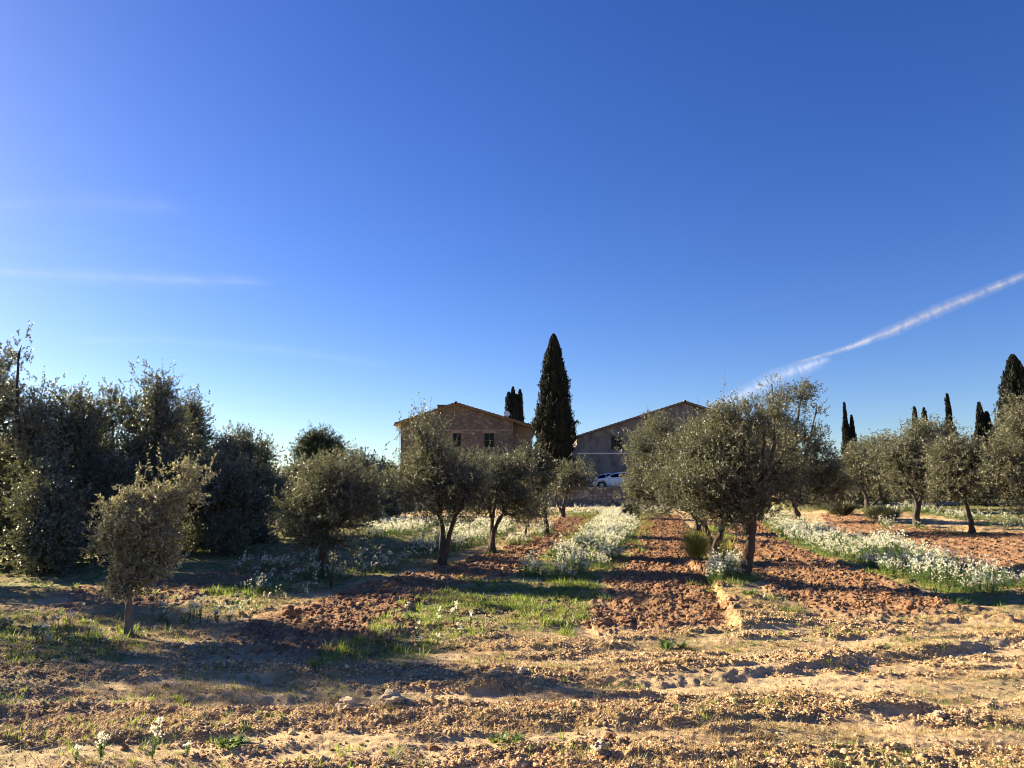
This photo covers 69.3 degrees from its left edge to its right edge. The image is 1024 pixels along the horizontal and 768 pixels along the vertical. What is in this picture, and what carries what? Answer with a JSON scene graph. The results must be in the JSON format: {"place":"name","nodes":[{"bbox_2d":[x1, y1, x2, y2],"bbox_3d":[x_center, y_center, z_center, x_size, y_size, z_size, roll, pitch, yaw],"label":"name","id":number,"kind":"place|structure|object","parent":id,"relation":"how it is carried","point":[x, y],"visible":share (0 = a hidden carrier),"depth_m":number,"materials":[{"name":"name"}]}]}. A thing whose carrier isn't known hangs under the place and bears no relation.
{"place":"outdoors","nodes":[
{"label":"outdoors","id":0,"kind":"place"},
{"bbox_2d":[0,489,1023,767],"bbox_3d":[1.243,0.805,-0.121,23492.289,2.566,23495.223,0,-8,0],"label":"ground","id":1,"kind":"structure","parent":0,"point":[38,599],"depth_m":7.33,"materials":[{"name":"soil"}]},
{"bbox_2d":[0,340,36,559],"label":"broadleaf tree","id":2,"kind":"object","parent":1,"relation":"on","point":[8,369],"visible":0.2,"depth_m":18.73,"materials":[{"name":"green plant"}]},
{"bbox_2d":[0,414,40,562],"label":"broadleaf tree","id":3,"kind":"object","parent":1,"relation":"on","point":[5,560],"visible":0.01,"depth_m":18.54,"materials":[{"name":"green plant"}]},
{"bbox_2d":[0,320,78,570],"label":"broadleaf tree","id":4,"kind":"object","parent":1,"relation":"on","point":[31,426],"visible":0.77,"depth_m":16.53,"materials":[{"name":"green plant"}]},
{"bbox_2d":[0,452,99,577],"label":"broadleaf tree","id":5,"kind":"object","parent":1,"relation":"on","point":[49,531],"visible":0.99,"depth_m":14.54,"materials":[{"name":"green plant"}]},
{"bbox_2d":[8,365,124,558],"bbox_3d":[-11.285,2.222,18.939,2.947,5.244,3.415,0,-8,0],"label":"broadleaf tree","id":6,"kind":"object","parent":1,"relation":"on","point":[86,428],"visible":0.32,"depth_m":18.24,"materials":[{"name":"green plant"}]},
{"bbox_2d":[73,744,82,761],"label":"wildflower","id":7,"kind":"object","parent":1,"relation":"on","point":[77,747],"visible":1,"depth_m":4.48,"materials":[{"name":"white plant"}]},
{"bbox_2d":[67,540,91,564],"bbox_3d":[-10.325,3.857,17.094,1.251,0.708,1.200,0,-8,0],"label":"shrub","id":8,"kind":"object","parent":1,"relation":"on","point":[78,557],"visible":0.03,"depth_m":17.04,"materials":[{"name":"green plant"}]},
{"bbox_2d":[62,377,130,553],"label":"broadleaf tree","id":9,"kind":"object","parent":1,"relation":"on","point":[113,398],"visible":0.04,"depth_m":20.89,"materials":[{"name":"green plant"}]},
{"bbox_2d":[93,731,110,759],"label":"wildflower","id":10,"kind":"object","parent":1,"relation":"on","point":[101,743],"visible":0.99,"depth_m":4.55,"materials":[{"name":"white plant"}]},
{"bbox_2d":[54,438,158,564],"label":"broadleaf tree","id":11,"kind":"object","parent":1,"relation":"on","point":[113,470],"visible":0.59,"depth_m":17.64,"materials":[{"name":"green plant"}]},
{"bbox_2d":[78,442,220,636],"bbox_3d":[-4.182,1.801,8.553,1.509,2.265,0.974,0,-8,0],"label":"olive tree","id":12,"kind":"object","parent":1,"relation":"on","point":[136,528],"visible":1,"depth_m":8.48,"materials":[{"name":"green plant"}]},
{"bbox_2d":[147,717,165,758],"bbox_3d":[-2.213,2.202,4.607,0.130,0.245,0.134,0,-8,0],"label":"wildflower","id":13,"kind":"object","parent":1,"relation":"on","point":[156,734],"visible":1,"depth_m":4.60,"materials":[{"name":"white plant"}]},
{"bbox_2d":[101,356,215,527],"bbox_3d":[-9.591,1.934,19.962,2.831,5.404,3.848,3,-9,-18],"label":"broadleaf tree","id":14,"kind":"object","parent":1,"relation":"on","point":[155,412],"visible":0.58,"depth_m":19.58,"materials":[{"name":"green plant"}]},
{"bbox_2d":[184,740,191,754],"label":"wildflower","id":15,"kind":"object","parent":1,"relation":"on","point":[187,746],"visible":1,"depth_m":4.61,"materials":[{"name":"white plant"}]},
{"bbox_2d":[163,384,217,550],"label":"broadleaf tree","id":16,"kind":"object","parent":1,"relation":"on","point":[202,431],"visible":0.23,"depth_m":22.06,"materials":[{"name":"green plant"}]},
{"bbox_2d":[213,607,219,622],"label":"wildflower","id":17,"kind":"object","parent":1,"relation":"on","point":[217,612],"visible":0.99,"depth_m":9.23,"materials":[{"name":"white plant"}]},
{"bbox_2d":[180,438,254,549],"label":"broadleaf tree","id":18,"kind":"object","parent":1,"relation":"on","point":[194,506],"visible":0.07,"depth_m":20.64,"materials":[{"name":"green plant"}]},
{"bbox_2d":[156,447,286,557],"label":"broadleaf tree","id":19,"kind":"object","parent":1,"relation":"on","point":[233,515],"visible":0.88,"depth_m":18.59,"materials":[{"name":"green plant"}]},
{"bbox_2d":[18,551,429,650],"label":"wildflower leaves","id":20,"kind":"object","parent":1,"relation":"on","point":[276,568],"visible":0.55,"depth_m":12.65,"materials":[{"name":"green plant"}]},
{"bbox_2d":[225,604,233,621],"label":"wildflower","id":21,"kind":"object","parent":1,"relation":"on","point":[229,616],"visible":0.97,"depth_m":9.33,"materials":[{"name":"white plant"}]},
{"bbox_2d":[32,543,433,648],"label":"wildflowers","id":22,"kind":"object","parent":1,"relation":"on","point":[264,564],"visible":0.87,"depth_m":13.52,"materials":[{"name":"white plant"}]},
{"bbox_2d":[195,419,277,543],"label":"broadleaf tree","id":23,"kind":"object","parent":1,"relation":"on","point":[245,438],"visible":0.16,"depth_m":23.30,"materials":[{"name":"green plant"}]},
{"bbox_2d":[213,732,259,751],"bbox_3d":[-1.789,2.282,4.742,0.323,0.068,0.291,0,-8,0],"label":"weed","id":24,"kind":"object","parent":1,"relation":"on","point":[237,741],"visible":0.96,"depth_m":4.76,"materials":[{"name":"green plant"}]},
{"bbox_2d":[236,601,243,617],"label":"wildflower","id":25,"kind":"object","parent":1,"relation":"on","point":[239,613],"visible":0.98,"depth_m":9.47,"materials":[{"name":"white plant"}]},
{"bbox_2d":[242,452,290,543],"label":"broadleaf tree","id":26,"kind":"object","parent":1,"relation":"on","point":[265,535],"visible":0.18,"depth_m":23.19,"materials":[{"name":"green plant"}]},
{"bbox_2d":[252,432,297,539],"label":"broadleaf tree","id":27,"kind":"object","parent":1,"relation":"on","point":[269,456],"visible":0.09,"depth_m":24.74,"materials":[{"name":"green plant"}]},
{"bbox_2d":[283,636,296,642],"bbox_3d":[-2.349,2.715,7.880,0.144,0.075,0.151,6,-11,-37],"label":"stone","id":28,"kind":"object","parent":1,"relation":"on","point":[290,639],"visible":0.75,"depth_m":7.84,"materials":[{"name":"grey stone"}]},
{"bbox_2d":[273,469,316,536],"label":"broadleaf tree","id":29,"kind":"object","parent":1,"relation":"on","point":[285,531],"visible":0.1,"depth_m":25.95,"materials":[{"name":"green plant"}]},
{"bbox_2d":[274,440,357,526],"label":"broadleaf tree","id":30,"kind":"object","parent":1,"relation":"on","point":[295,469],"visible":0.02,"depth_m":35.61,"materials":[{"name":"green plant"}]},
{"bbox_2d":[287,421,349,509],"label":"pine tree","id":31,"kind":"object","parent":1,"relation":"on","point":[310,442],"visible":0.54,"depth_m":41.55,"materials":[{"name":"green plant"}]},
{"bbox_2d":[259,438,398,577],"bbox_3d":[-3.426,2.355,14.191,2.197,2.723,2.476,-7,-11,38],"label":"olive tree","id":32,"kind":"object","parent":1,"relation":"on","point":[338,491],"visible":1,"depth_m":13.97,"materials":[{"name":"green plant"}]},
{"bbox_2d":[324,553,341,589],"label":"olive sapling","id":33,"kind":"object","parent":1,"relation":"on","point":[331,580],"visible":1,"depth_m":12.36,"materials":[{"name":"green plant"}]},
{"bbox_2d":[334,696,358,708],"bbox_3d":[-1.238,2.400,5.578,0.196,0.092,0.171,0,-8,0],"label":"stone","id":34,"kind":"object","parent":1,"relation":"on","point":[348,700],"visible":0.68,"depth_m":5.54,"materials":[{"name":"beige stone"}]},
{"bbox_2d":[330,441,400,520],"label":"broadleaf tree","id":35,"kind":"object","parent":1,"relation":"on","point":[369,459],"visible":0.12,"depth_m":39.55,"materials":[{"name":"green plant"}]},
{"bbox_2d":[351,461,411,523],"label":"broadleaf tree","id":36,"kind":"object","parent":1,"relation":"on","point":[390,511],"visible":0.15,"depth_m":36.92,"materials":[{"name":"green plant"}]},
{"bbox_2d":[379,689,405,705],"bbox_3d":[-0.905,2.367,5.615,0.181,0.107,0.170,-6,-10,35],"label":"stone","id":37,"kind":"object","parent":1,"relation":"on","point":[391,696],"visible":0.94,"depth_m":5.58,"materials":[{"name":"beige stone"}]},
{"bbox_2d":[375,455,413,517],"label":"broadleaf tree","id":38,"kind":"object","parent":1,"relation":"on","point":[389,465],"depth_m":43.33,"materials":[{"name":"green plant"}]},
{"bbox_2d":[376,392,501,565],"bbox_3d":[-1.536,2.046,16.071,2.686,3.799,2.215,-2,-9,12],"label":"olive tree","id":39,"kind":"object","parent":1,"relation":"on","point":[456,484],"visible":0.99,"depth_m":15.85,"materials":[{"name":"green plant"}]},
{"bbox_2d":[435,606,442,628],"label":"wildflower","id":40,"kind":"object","parent":1,"relation":"on","point":[439,617],"visible":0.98,"depth_m":8.85,"materials":[{"name":"white plant"}]},
{"bbox_2d":[448,601,458,624],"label":"wildflower","id":41,"kind":"object","parent":1,"relation":"on","point":[454,616],"visible":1,"depth_m":8.90,"materials":[{"name":"white plant"}]},
{"bbox_2d":[360,512,551,552],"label":"wildflowers","id":42,"kind":"object","parent":1,"relation":"on","point":[457,537],"visible":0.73,"depth_m":24.80,"materials":[{"name":"white plant"}]},
{"bbox_2d":[358,518,554,553],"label":"wildflower leaves","id":43,"kind":"object","parent":1,"relation":"on","point":[421,530],"visible":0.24,"depth_m":23.76,"materials":[{"name":"plant"}]},
{"bbox_2d":[456,622,462,636],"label":"wildflower","id":44,"kind":"object","parent":1,"relation":"on","point":[460,630],"visible":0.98,"depth_m":8.36,"materials":[{"name":"white plant"}]},
{"bbox_2d":[394,401,535,480],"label":"stone house","id":45,"kind":"structure","parent":1,"relation":"on","point":[470,425],"depth_m":73.16,"materials":[{"name":"brown stone"}]},
{"bbox_2d":[451,431,462,447],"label":"window","id":46,"kind":"structure","parent":45,"relation":"in","point":[455,433],"depth_m":73.18,"materials":[{"name":"black glass"}]},
{"bbox_2d":[483,431,495,447],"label":"window","id":47,"kind":"structure","parent":45,"relation":"in","point":[488,435],"depth_m":73.18,"materials":[{"name":"black glass"}]},
{"bbox_2d":[468,610,473,627],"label":"wildflower","id":48,"kind":"object","parent":1,"relation":"on","point":[470,620],"visible":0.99,"depth_m":8.84,"materials":[{"name":"white plant"}]},
{"bbox_2d":[457,440,552,552],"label":"olive tree","id":49,"kind":"object","parent":1,"relation":"on","point":[508,491],"visible":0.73,"depth_m":18.54,"materials":[{"name":"green plant"}]},
{"bbox_2d":[486,728,527,744],"bbox_3d":[-0.031,2.293,4.815,0.309,0.060,0.280,0,-8,0],"label":"weed","id":50,"kind":"object","parent":1,"relation":"on","point":[516,737],"visible":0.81,"depth_m":4.84,"materials":[{"name":"green plant"}]},
{"bbox_2d":[0,513,1023,767],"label":"soil clods","id":51,"kind":"object","parent":1,"relation":"on","point":[288,611],"visible":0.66,"depth_m":11.77,"materials":[{"name":"brown soil"}]},
{"bbox_2d":[0,497,1023,670],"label":"grass","id":52,"kind":"structure","parent":1,"relation":"on","point":[346,644],"depth_m":10.77,"materials":[{"name":"green plant"}]},
{"bbox_2d":[0,579,1023,767],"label":"dry stalks","id":53,"kind":"object","parent":1,"relation":"on","point":[652,734],"visible":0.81,"depth_m":5.78,"materials":[{"name":"plant"}]},
{"bbox_2d":[0,587,1023,767],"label":"weeds","id":54,"kind":"object","parent":1,"relation":"on","point":[530,662],"visible":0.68,"depth_m":6.00,"materials":[{"name":"green plant"}]},
{"bbox_2d":[504,386,524,421],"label":"cypress tree","id":55,"kind":"object","parent":1,"relation":"on","point":[514,402],"visible":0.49,"depth_m":96.27,"materials":[{"name":"green plant"}]},
{"bbox_2d":[515,666,525,672],"bbox_3d":[0.070,2.495,6.467,0.096,0.057,0.103,4,-9,-25],"label":"stone","id":56,"kind":"object","parent":1,"relation":"on","point":[520,669],"visible":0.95,"depth_m":6.45,"materials":[{"name":"beige stone"}]},
{"bbox_2d":[495,483,560,538],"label":"olive tree","id":57,"kind":"object","parent":1,"relation":"on","point":[544,511],"visible":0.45,"depth_m":21.40,"materials":[{"name":"green plant"}]},
{"bbox_2d":[403,487,667,511],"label":"terrace wall","id":58,"kind":"structure","parent":1,"relation":"on","point":[595,496],"depth_m":60.30,"materials":[{"name":"stone"}]},
{"bbox_2d":[65,514,1007,653],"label":"weeds","id":59,"kind":"object","parent":1,"relation":"on","point":[390,607],"visible":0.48,"depth_m":13.13,"materials":[{"name":"green plant"}]},
{"bbox_2d":[506,430,569,533],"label":"olive tree","id":60,"kind":"object","parent":1,"relation":"on","point":[548,468],"visible":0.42,"depth_m":25.48,"materials":[{"name":"green plant"}]},
{"bbox_2d":[528,333,580,486],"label":"cypress tree","id":61,"kind":"object","parent":1,"relation":"on","point":[554,421],"visible":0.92,"depth_m":63.02,"materials":[{"name":"green plant"}]},
{"bbox_2d":[547,454,597,517],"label":"olive tree","id":62,"kind":"object","parent":1,"relation":"on","point":[573,480],"visible":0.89,"depth_m":39.03,"materials":[{"name":"green plant"}]},
{"bbox_2d":[504,516,642,580],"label":"wildflower leaves","id":63,"kind":"object","parent":1,"relation":"on","point":[558,577],"visible":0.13,"depth_m":16.02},
{"bbox_2d":[518,507,639,579],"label":"wildflowers","id":64,"kind":"object","parent":1,"relation":"on","point":[607,531],"visible":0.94,"depth_m":18.54,"materials":[{"name":"white plant"}]},
{"bbox_2d":[590,739,606,751],"bbox_3d":[0.537,2.226,4.554,0.093,0.056,0.127,3,-9,-19],"label":"stone","id":65,"kind":"object","parent":1,"relation":"on","point":[598,745],"visible":1,"depth_m":4.54,"materials":[{"name":"white stone"}]},
{"bbox_2d":[581,473,619,487],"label":"parked car","id":66,"kind":"object","parent":1,"relation":"on","point":[604,475],"visible":0.2,"depth_m":68.31,"materials":[{"name":"white paint"}]},
{"bbox_2d":[540,504,669,516],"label":"wildflowers","id":67,"kind":"object","parent":1,"relation":"on","point":[588,510],"visible":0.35,"depth_m":43.81,"materials":[{"name":"white plant"}]},
{"bbox_2d":[592,472,630,487],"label":"parked car","id":68,"kind":"object","parent":1,"relation":"on","point":[608,480],"visible":0.48,"depth_m":64.62,"materials":[{"name":"white paint"}]},
{"bbox_2d":[620,503,643,517],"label":"shrub","id":69,"kind":"object","parent":1,"relation":"on","point":[624,510],"visible":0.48,"depth_m":36.86,"materials":[{"name":"green plant"}]},
{"bbox_2d":[610,406,702,532],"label":"olive tree","id":70,"kind":"object","parent":1,"relation":"on","point":[634,482],"visible":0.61,"depth_m":26.99,"materials":[{"name":"green plant"}]},
{"bbox_2d":[654,637,693,649],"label":"weed","id":71,"kind":"object","parent":1,"relation":"on","point":[666,644],"visible":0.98,"depth_m":7.84,"materials":[{"name":"green plant"}]},
{"bbox_2d":[570,400,789,488],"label":"farm building","id":72,"kind":"structure","parent":1,"relation":"on","point":[597,447],"depth_m":75.97,"materials":[{"name":"brown stone"}]},
{"bbox_2d":[611,436,621,449],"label":"window","id":73,"kind":"structure","parent":72,"relation":"in","point":[616,443],"depth_m":76.21,"materials":[{"name":"black glass"}]},
{"bbox_2d":[632,400,751,558],"bbox_3d":[4.298,2.161,17.331,3.047,3.930,2.815,0,-8,0],"label":"olive tree","id":74,"kind":"object","parent":1,"relation":"on","point":[667,489],"visible":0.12,"depth_m":17.30,"materials":[{"name":"green plant"}]},
{"bbox_2d":[673,527,719,557],"bbox_3d":[4.088,3.521,16.501,1.171,0.685,1.198,0,-8,0],"label":"shrub","id":75,"kind":"object","parent":1,"relation":"on","point":[697,546],"visible":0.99,"depth_m":16.32,"materials":[{"name":"green plant"}]},
{"bbox_2d":[703,546,746,585],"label":"wildflowers","id":76,"kind":"object","parent":1,"relation":"on","point":[730,565],"visible":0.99,"depth_m":12.62,"materials":[{"name":"white plant"}]},
{"bbox_2d":[713,539,742,560],"bbox_3d":[4.608,3.535,15.782,0.863,0.528,0.869,0,-8,0],"label":"shrub","id":77,"kind":"object","parent":1,"relation":"on","point":[730,547],"visible":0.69,"depth_m":15.70,"materials":[{"name":"plant"}]},
{"bbox_2d":[655,367,829,576],"bbox_3d":[4.154,1.571,13.222,3.313,3.845,2.168,0,-8,0],"label":"olive tree","id":78,"kind":"object","parent":1,"relation":"on","point":[715,488],"visible":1,"depth_m":13.15,"materials":[{"name":"green plant"}]},
{"bbox_2d":[741,589,756,594],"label":"weed","id":79,"kind":"object","parent":1,"relation":"on","point":[746,592],"visible":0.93,"depth_m":10.41,"materials":[{"name":"green plant"}]},
{"bbox_2d":[735,373,862,522],"bbox_3d":[11.570,2.724,30.958,5.344,6.423,3.590,0,-8,0],"label":"olive tree","id":80,"kind":"object","parent":1,"relation":"on","point":[825,478],"visible":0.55,"depth_m":30.43,"materials":[{"name":"green plant"}]},
{"bbox_2d":[799,481,870,509],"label":"olive tree","id":81,"kind":"object","parent":1,"relation":"on","point":[860,501],"visible":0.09,"depth_m":41.31,"materials":[{"name":"green plant"}]},
{"bbox_2d":[822,500,858,514],"bbox_3d":[15.278,5.736,34.483,1.856,0.684,1.901,0,-8,0],"label":"shrub","id":82,"kind":"object","parent":1,"relation":"on","point":[847,511],"visible":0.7,"depth_m":34.02,"materials":[{"name":"green plant"}]},
{"bbox_2d":[840,402,856,458],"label":"cypress tree","id":83,"kind":"object","parent":1,"relation":"on","point":[848,432],"visible":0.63,"depth_m":55.97,"materials":[{"name":"green plant"}]},
{"bbox_2d":[831,434,897,509],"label":"olive tree","id":84,"kind":"object","parent":1,"relation":"on","point":[854,468],"visible":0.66,"depth_m":37.90,"materials":[{"name":"green plant"}]},
{"bbox_2d":[857,504,906,519],"bbox_3d":[15.381,5.294,30.781,2.027,0.651,1.982,0,-8,0],"label":"shrub","id":85,"kind":"object","parent":1,"relation":"on","point":[884,510],"visible":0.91,"depth_m":30.34,"materials":[{"name":"green plant"}]},
{"bbox_2d":[852,427,914,506],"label":"olive tree","id":86,"kind":"object","parent":1,"relation":"on","point":[885,500],"visible":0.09,"depth_m":40.65,"materials":[{"name":"green plant"}]},
{"bbox_2d":[762,506,1020,535],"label":"wildflower leaves","id":87,"kind":"object","parent":1,"relation":"on","point":[976,519],"visible":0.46,"depth_m":28.83,"materials":[{"name":"green plant"}]},
{"bbox_2d":[763,513,1023,593],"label":"wildflowers","id":88,"kind":"object","parent":1,"relation":"on","point":[818,529],"visible":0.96,"depth_m":15.85,"materials":[{"name":"white plant"}]},
{"bbox_2d":[764,500,1023,535],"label":"wildflowers","id":89,"kind":"object","parent":1,"relation":"on","point":[962,515],"visible":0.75,"depth_m":30.05,"materials":[{"name":"white plant"}]},
{"bbox_2d":[764,521,1023,595],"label":"wildflower leaves","id":90,"kind":"object","parent":1,"relation":"on","point":[923,579],"visible":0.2,"depth_m":13.93,"materials":[{"name":"green plant"}]},
{"bbox_2d":[856,408,961,526],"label":"olive tree","id":91,"kind":"object","parent":1,"relation":"on","point":[905,453],"visible":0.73,"depth_m":26.27,"materials":[{"name":"green plant"}]},
{"bbox_2d":[802,458,1019,502],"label":"hedge","id":92,"kind":"object","parent":1,"relation":"on","point":[910,497],"visible":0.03,"depth_m":47.16,"materials":[{"name":"green plant"}]},
{"bbox_2d":[911,406,928,440],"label":"cypress tree","id":93,"kind":"object","parent":1,"relation":"on","point":[924,411],"visible":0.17,"depth_m":58.19,"materials":[{"name":"green plant"}]},
{"bbox_2d":[895,412,970,509],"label":"olive tree","id":94,"kind":"object","parent":1,"relation":"on","point":[944,425],"visible":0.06,"depth_m":38.82,"materials":[{"name":"green plant"}]},
{"bbox_2d":[934,710,945,717],"bbox_3d":[3.069,2.369,5.324,0.084,0.044,0.093,0,-8,0],"label":"stone","id":95,"kind":"object","parent":1,"relation":"on","point":[939,713],"visible":1,"depth_m":5.30,"materials":[{"name":"beige stone"}]},
{"bbox_2d":[943,393,958,454],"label":"cypress tree","id":96,"kind":"object","parent":1,"relation":"on","point":[948,409],"visible":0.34,"depth_m":56.18,"materials":[{"name":"green plant"}]},
{"bbox_2d":[910,427,1003,533],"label":"olive tree","id":97,"kind":"object","parent":1,"relation":"on","point":[946,480],"visible":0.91,"depth_m":22.73,"materials":[{"name":"green plant"}]},
{"bbox_2d":[946,596,978,605],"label":"weed","id":98,"kind":"object","parent":1,"relation":"on","point":[963,601],"visible":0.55,"depth_m":10.65,"materials":[{"name":"green plant"}]},
{"bbox_2d":[939,442,1010,506],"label":"olive tree","id":99,"kind":"object","parent":1,"relation":"on","point":[975,503],"visible":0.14,"depth_m":43.34,"materials":[{"name":"green plant"}]},
{"bbox_2d":[970,401,993,500],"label":"cypress tree","id":100,"kind":"object","parent":1,"relation":"on","point":[983,419],"visible":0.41,"depth_m":49.93,"materials":[{"name":"green plant"}]},
{"bbox_2d":[969,389,1023,517],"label":"olive tree","id":101,"kind":"object","parent":1,"relation":"on","point":[1012,474],"visible":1,"depth_m":21.56,"materials":[{"name":"green plant"}]},
{"bbox_2d":[988,354,1023,495],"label":"cypress tree","id":102,"kind":"object","parent":1,"relation":"on","point":[1012,380],"visible":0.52,"depth_m":46.18,"materials":[{"name":"green plant"}]},
{"bbox_2d":[0,0,1023,486],"label":"sky","id":103,"kind":"structure","parent":0,"point":[335,213],"materials":[{"name":"blue"}]},
{"bbox_2d":[803,284,1000,360],"bbox_3d":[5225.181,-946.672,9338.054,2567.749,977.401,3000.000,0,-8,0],"label":"cloud","id":104,"kind":"structure","parent":0,"point":[999,285],"depth_m":9592.42,"materials":[{"name":"white"}]},
{"bbox_2d":[822,502,1019,504],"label":"drive","id":105,"kind":"structure","parent":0,"point":[946,503],"depth_m":44.96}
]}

